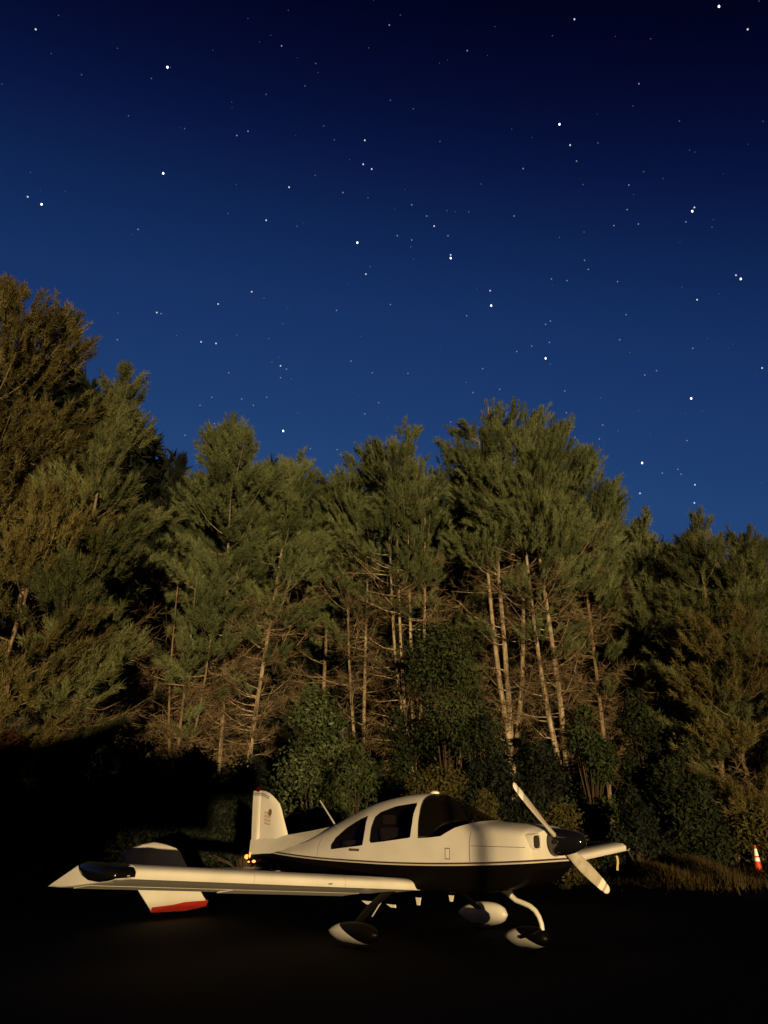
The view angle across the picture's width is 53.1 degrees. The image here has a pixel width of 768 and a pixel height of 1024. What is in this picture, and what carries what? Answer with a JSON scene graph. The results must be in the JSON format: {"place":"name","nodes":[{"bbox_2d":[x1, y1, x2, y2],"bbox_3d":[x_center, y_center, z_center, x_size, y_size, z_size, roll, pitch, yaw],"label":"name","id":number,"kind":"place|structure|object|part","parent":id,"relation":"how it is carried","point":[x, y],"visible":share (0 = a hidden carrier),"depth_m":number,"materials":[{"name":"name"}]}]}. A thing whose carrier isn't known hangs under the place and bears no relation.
{"place":"outdoors","nodes":[
{"label":"outdoors","id":0,"kind":"place"},
{"bbox_2d":[0,891,767,1023],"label":"apron","id":1,"kind":"object","parent":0,"point":[633,958],"visible":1,"depth_m":8.38,"materials":[{"name":"black asphalt"}]},
{"bbox_2d":[49,782,632,951],"bbox_3d":[0.082,4.907,11.026,9.694,1.953,6.677,20,-29,-41],"label":"light aircraft","id":2,"kind":"object","parent":1,"relation":"on","point":[436,841],"visible":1,"depth_m":9.55,"materials":[{"name":"paint"}]},
{"bbox_3d":[-0.492,4.554,10.906,0.113,0.466,0.804,17,-27,-37],"label":"rear window","id":3,"kind":"part","parent":2,"relation":"part of","materials":[{"name":"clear glass"}]},
{"bbox_3d":[0.138,4.189,10.344,0.167,0.523,0.833,20,-29,-41],"label":"side window","id":4,"kind":"part","parent":2,"relation":"part of","materials":[{"name":"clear glass"}]},
{"bbox_3d":[0.786,4.211,9.467,0.028,0.130,0.080,20,-29,-41],"label":"access door","id":5,"kind":"part","parent":2,"relation":"part of","materials":[{"name":"white metal"}]},
{"bbox_2d":[0,847,767,895],"bbox_3d":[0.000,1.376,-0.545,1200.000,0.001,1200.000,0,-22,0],"label":"ground","id":6,"kind":"structure","parent":0,"point":[24,888],"depth_m":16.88,"materials":[{"name":"green plant"}]},
{"bbox_2d":[0,271,110,668],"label":"pine tree","id":7,"kind":"object","parent":6,"relation":"on","point":[24,357],"visible":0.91,"depth_m":21.74,"materials":[{"name":"green plant"}]},
{"bbox_2d":[0,303,122,734],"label":"pine tree","id":8,"kind":"object","parent":6,"relation":"on","point":[6,633],"visible":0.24,"depth_m":23.41,"materials":[{"name":"green plant"}]},
{"bbox_2d":[0,473,125,784],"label":"pine tree","id":9,"kind":"object","parent":6,"relation":"on","point":[52,514],"visible":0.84,"depth_m":17.97,"materials":[{"name":"green plant"}]},
{"bbox_2d":[3,413,170,885],"bbox_3d":[-7.363,2.817,19.591,4.126,12.164,4.914,0,-22,0],"label":"pine tree","id":10,"kind":"object","parent":6,"relation":"on","point":[71,582],"visible":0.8,"depth_m":18.78,"materials":[{"name":"green plant"}]},
{"bbox_2d":[2,360,186,870],"bbox_3d":[-8.758,2.194,24.081,5.012,16.663,5.352,-20,-29,40],"label":"pine tree","id":11,"kind":"object","parent":6,"relation":"on","point":[123,394],"visible":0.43,"depth_m":24.97,"materials":[{"name":"green plant"}]},
{"bbox_2d":[108,449,212,843],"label":"pine tree","id":12,"kind":"object","parent":6,"relation":"on","point":[179,467],"visible":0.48,"depth_m":33.11,"materials":[{"name":"green plant"}]},
{"bbox_2d":[140,742,234,867],"bbox_3d":[-5.479,8.293,21.602,2.699,3.490,2.396,0,-22,0],"label":"shrub","id":13,"kind":"object","parent":6,"relation":"on","point":[191,779],"visible":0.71,"depth_m":21.28,"materials":[{"name":"green plant"}]},
{"bbox_2d":[118,533,268,815],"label":"pine tree","id":14,"kind":"object","parent":6,"relation":"on","point":[205,611],"visible":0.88,"depth_m":28.54,"materials":[{"name":"green plant"}]},
{"bbox_2d":[159,410,306,859],"bbox_3d":[-6.411,4.173,31.231,6.087,18.204,6.342,0,-22,0],"label":"pine tree","id":15,"kind":"object","parent":6,"relation":"on","point":[224,452],"visible":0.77,"depth_m":31.55,"materials":[{"name":"green plant"}]},
{"bbox_2d":[178,751,296,867],"bbox_3d":[-4.071,8.474,21.699,3.327,3.235,2.746,0,-22,0],"label":"shrub","id":16,"kind":"object","parent":6,"relation":"on","point":[234,841],"visible":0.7,"depth_m":21.11,"materials":[{"name":"green plant"}]},
{"bbox_2d":[206,446,336,822],"bbox_3d":[-4.520,4.866,31.323,5.461,16.995,5.845,0,-22,0],"label":"pine tree","id":17,"kind":"object","parent":6,"relation":"on","point":[306,543],"visible":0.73,"depth_m":31.14,"materials":[{"name":"green plant"}]},
{"bbox_2d":[269,683,356,834],"bbox_3d":[-2.219,7.775,22.770,2.804,5.313,3.462,0,-22,0],"label":"shrub","id":18,"kind":"object","parent":6,"relation":"on","point":[311,775],"visible":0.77,"depth_m":22.70,"materials":[{"name":"green plant"}]},
{"bbox_2d":[270,483,377,814],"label":"pine tree","id":19,"kind":"object","parent":6,"relation":"on","point":[328,608],"visible":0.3,"depth_m":36.41,"materials":[{"name":"green plant"}]},
{"bbox_2d":[320,742,383,822],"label":"shrub","id":20,"kind":"object","parent":6,"relation":"on","point":[345,790],"visible":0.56,"depth_m":21.00,"materials":[{"name":"green plant"}]},
{"bbox_2d":[301,441,425,805],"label":"pine tree","id":21,"kind":"object","parent":6,"relation":"on","point":[345,492],"visible":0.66,"depth_m":32.99,"materials":[{"name":"green plant"}]},
{"bbox_2d":[0,348,767,849],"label":"woods","id":22,"kind":"object","parent":6,"relation":"on","point":[144,462],"visible":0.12,"depth_m":37.85,"materials":[{"name":"green plant"}]},
{"bbox_2d":[360,706,423,809],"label":"shrub","id":23,"kind":"object","parent":6,"relation":"on","point":[402,761],"visible":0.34,"depth_m":23.61,"materials":[{"name":"green plant"}]},
{"bbox_2d":[327,415,484,773],"bbox_3d":[0.843,4.554,31.422,6.523,17.642,6.139,-14,-25,31],"label":"pine tree","id":24,"kind":"object","parent":6,"relation":"on","point":[377,458],"visible":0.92,"depth_m":31.26,"materials":[{"name":"green plant"}]},
{"bbox_2d":[403,762,468,800],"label":"shrub","id":25,"kind":"object","parent":6,"relation":"on","point":[429,781],"visible":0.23,"depth_m":17.75,"materials":[{"name":"green plant"}]},
{"bbox_2d":[396,616,514,788],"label":"broadleaf tree","id":26,"kind":"object","parent":6,"relation":"on","point":[444,735],"visible":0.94,"depth_m":26.47,"materials":[{"name":"green plant"}]},
{"bbox_2d":[413,466,512,787],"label":"pine tree","id":27,"kind":"object","parent":6,"relation":"on","point":[479,598],"visible":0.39,"depth_m":35.28,"materials":[{"name":"green plant"}]},
{"bbox_2d":[468,786,500,820],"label":"shrub","id":28,"kind":"object","parent":6,"relation":"on","point":[486,804],"visible":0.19,"depth_m":17.25,"materials":[{"name":"green plant"}]},
{"bbox_2d":[455,712,536,823],"bbox_3d":[3.262,8.762,24.413,3.530,4.687,2.272,0,-22,0],"label":"shrub","id":29,"kind":"object","parent":6,"relation":"on","point":[495,768],"visible":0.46,"depth_m":24.36,"materials":[{"name":"green plant"}]},
{"bbox_2d":[425,396,574,821],"bbox_3d":[4.956,3.564,30.494,6.813,18.791,5.464,0,-22,0],"label":"pine tree","id":30,"kind":"object","parent":6,"relation":"on","point":[495,540],"visible":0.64,"depth_m":30.61,"materials":[{"name":"green plant"}]},
{"bbox_2d":[443,412,622,799],"bbox_3d":[5.934,4.073,29.918,6.788,17.433,5.793,6,-22,-14],"label":"pine tree","id":31,"kind":"object","parent":6,"relation":"on","point":[555,527],"visible":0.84,"depth_m":29.97,"materials":[{"name":"green plant"}]},
{"bbox_2d":[506,740,572,823],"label":"shrub","id":32,"kind":"object","parent":6,"relation":"on","point":[537,760],"visible":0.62,"depth_m":23.98,"materials":[{"name":"green plant"}]},
{"bbox_2d":[542,798,599,889],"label":"shrub","id":33,"kind":"object","parent":6,"relation":"on","point":[558,814],"visible":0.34,"depth_m":17.00,"materials":[{"name":"green plant"}]},
{"bbox_2d":[523,438,648,831],"bbox_3d":[8.237,4.738,31.186,4.858,17.113,5.152,0,-22,0],"label":"pine tree","id":34,"kind":"object","parent":6,"relation":"on","point":[610,496],"visible":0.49,"depth_m":31.31,"materials":[{"name":"green plant"}]},
{"bbox_2d":[559,703,622,869],"bbox_3d":[6.378,8.376,23.707,2.188,4.886,1.978,-13,-25,30],"label":"shrub","id":35,"kind":"object","parent":6,"relation":"on","point":[592,748],"visible":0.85,"depth_m":23.49,"materials":[{"name":"green plant"}]},
{"bbox_2d":[581,500,668,787],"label":"pine tree","id":36,"kind":"object","parent":6,"relation":"on","point":[647,632],"visible":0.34,"depth_m":32.22,"materials":[{"name":"green plant"}]},
{"bbox_2d":[593,787,676,875],"bbox_3d":[6.630,8.462,20.342,2.206,2.259,1.426,13,-25,-30],"label":"shrub","id":37,"kind":"object","parent":6,"relation":"on","point":[638,833],"visible":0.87,"depth_m":20.02,"materials":[{"name":"green plant"}]},
{"bbox_2d":[597,686,688,860],"bbox_3d":[7.982,8.084,23.634,2.951,5.369,2.467,18,-28,-39],"label":"shrub","id":38,"kind":"object","parent":6,"relation":"on","point":[638,726],"visible":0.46,"depth_m":23.89,"materials":[{"name":"green plant"}]},
{"bbox_2d":[611,504,718,792],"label":"pine tree","id":39,"kind":"object","parent":6,"relation":"on","point":[641,526],"visible":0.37,"depth_m":31.90,"materials":[{"name":"green plant"}]},
{"bbox_2d":[617,504,767,862],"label":"pine tree","id":40,"kind":"object","parent":6,"relation":"on","point":[697,548],"visible":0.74,"depth_m":28.17,"materials":[{"name":"green plant"}]},
{"bbox_2d":[645,746,742,870],"bbox_3d":[8.719,8.452,21.888,2.347,3.407,2.046,0,-22,0],"label":"shrub","id":41,"kind":"object","parent":6,"relation":"on","point":[693,810],"visible":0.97,"depth_m":21.48,"materials":[{"name":"green plant"}]},
{"bbox_2d":[662,594,767,863],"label":"pine tree","id":42,"kind":"object","parent":6,"relation":"on","point":[706,646],"visible":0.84,"depth_m":26.56,"materials":[{"name":"green plant"}]},
{"bbox_2d":[691,521,767,792],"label":"pine tree","id":43,"kind":"object","parent":6,"relation":"on","point":[738,544],"visible":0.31,"depth_m":29.36,"materials":[{"name":"green plant"}]},
{"bbox_2d":[721,782,767,864],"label":"shrub","id":44,"kind":"object","parent":6,"relation":"on","point":[749,830],"visible":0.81,"depth_m":24.97,"materials":[{"name":"green plant"}]},
{"bbox_2d":[754,845,763,871],"bbox_3d":[10.770,10.003,22.196,0.280,0.700,0.280,0,-22,0],"label":"traffic cone","id":45,"kind":"object","parent":6,"relation":"on","point":[757,864],"visible":0.92,"depth_m":22.11,"materials":[{"name":"orange plastic"}]},
{"bbox_2d":[0,0,767,703],"label":"sky","id":46,"kind":"structure","parent":0,"point":[466,143],"materials":[{"name":"blue"}]},
{"bbox_2d":[30,0,761,487],"bbox_3d":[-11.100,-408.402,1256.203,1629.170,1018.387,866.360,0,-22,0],"label":"star dust","id":47,"kind":"object","parent":46,"relation":"in","point":[494,26],"visible":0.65,"depth_m":1305.45,"materials":[{"name":"white"}]},
{"bbox_2d":[706,566,767,739],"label":"pine tree","id":48,"kind":"object","parent":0,"point":[753,629],"visible":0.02,"depth_m":27.90,"materials":[{"name":"green plant"}]}
]}

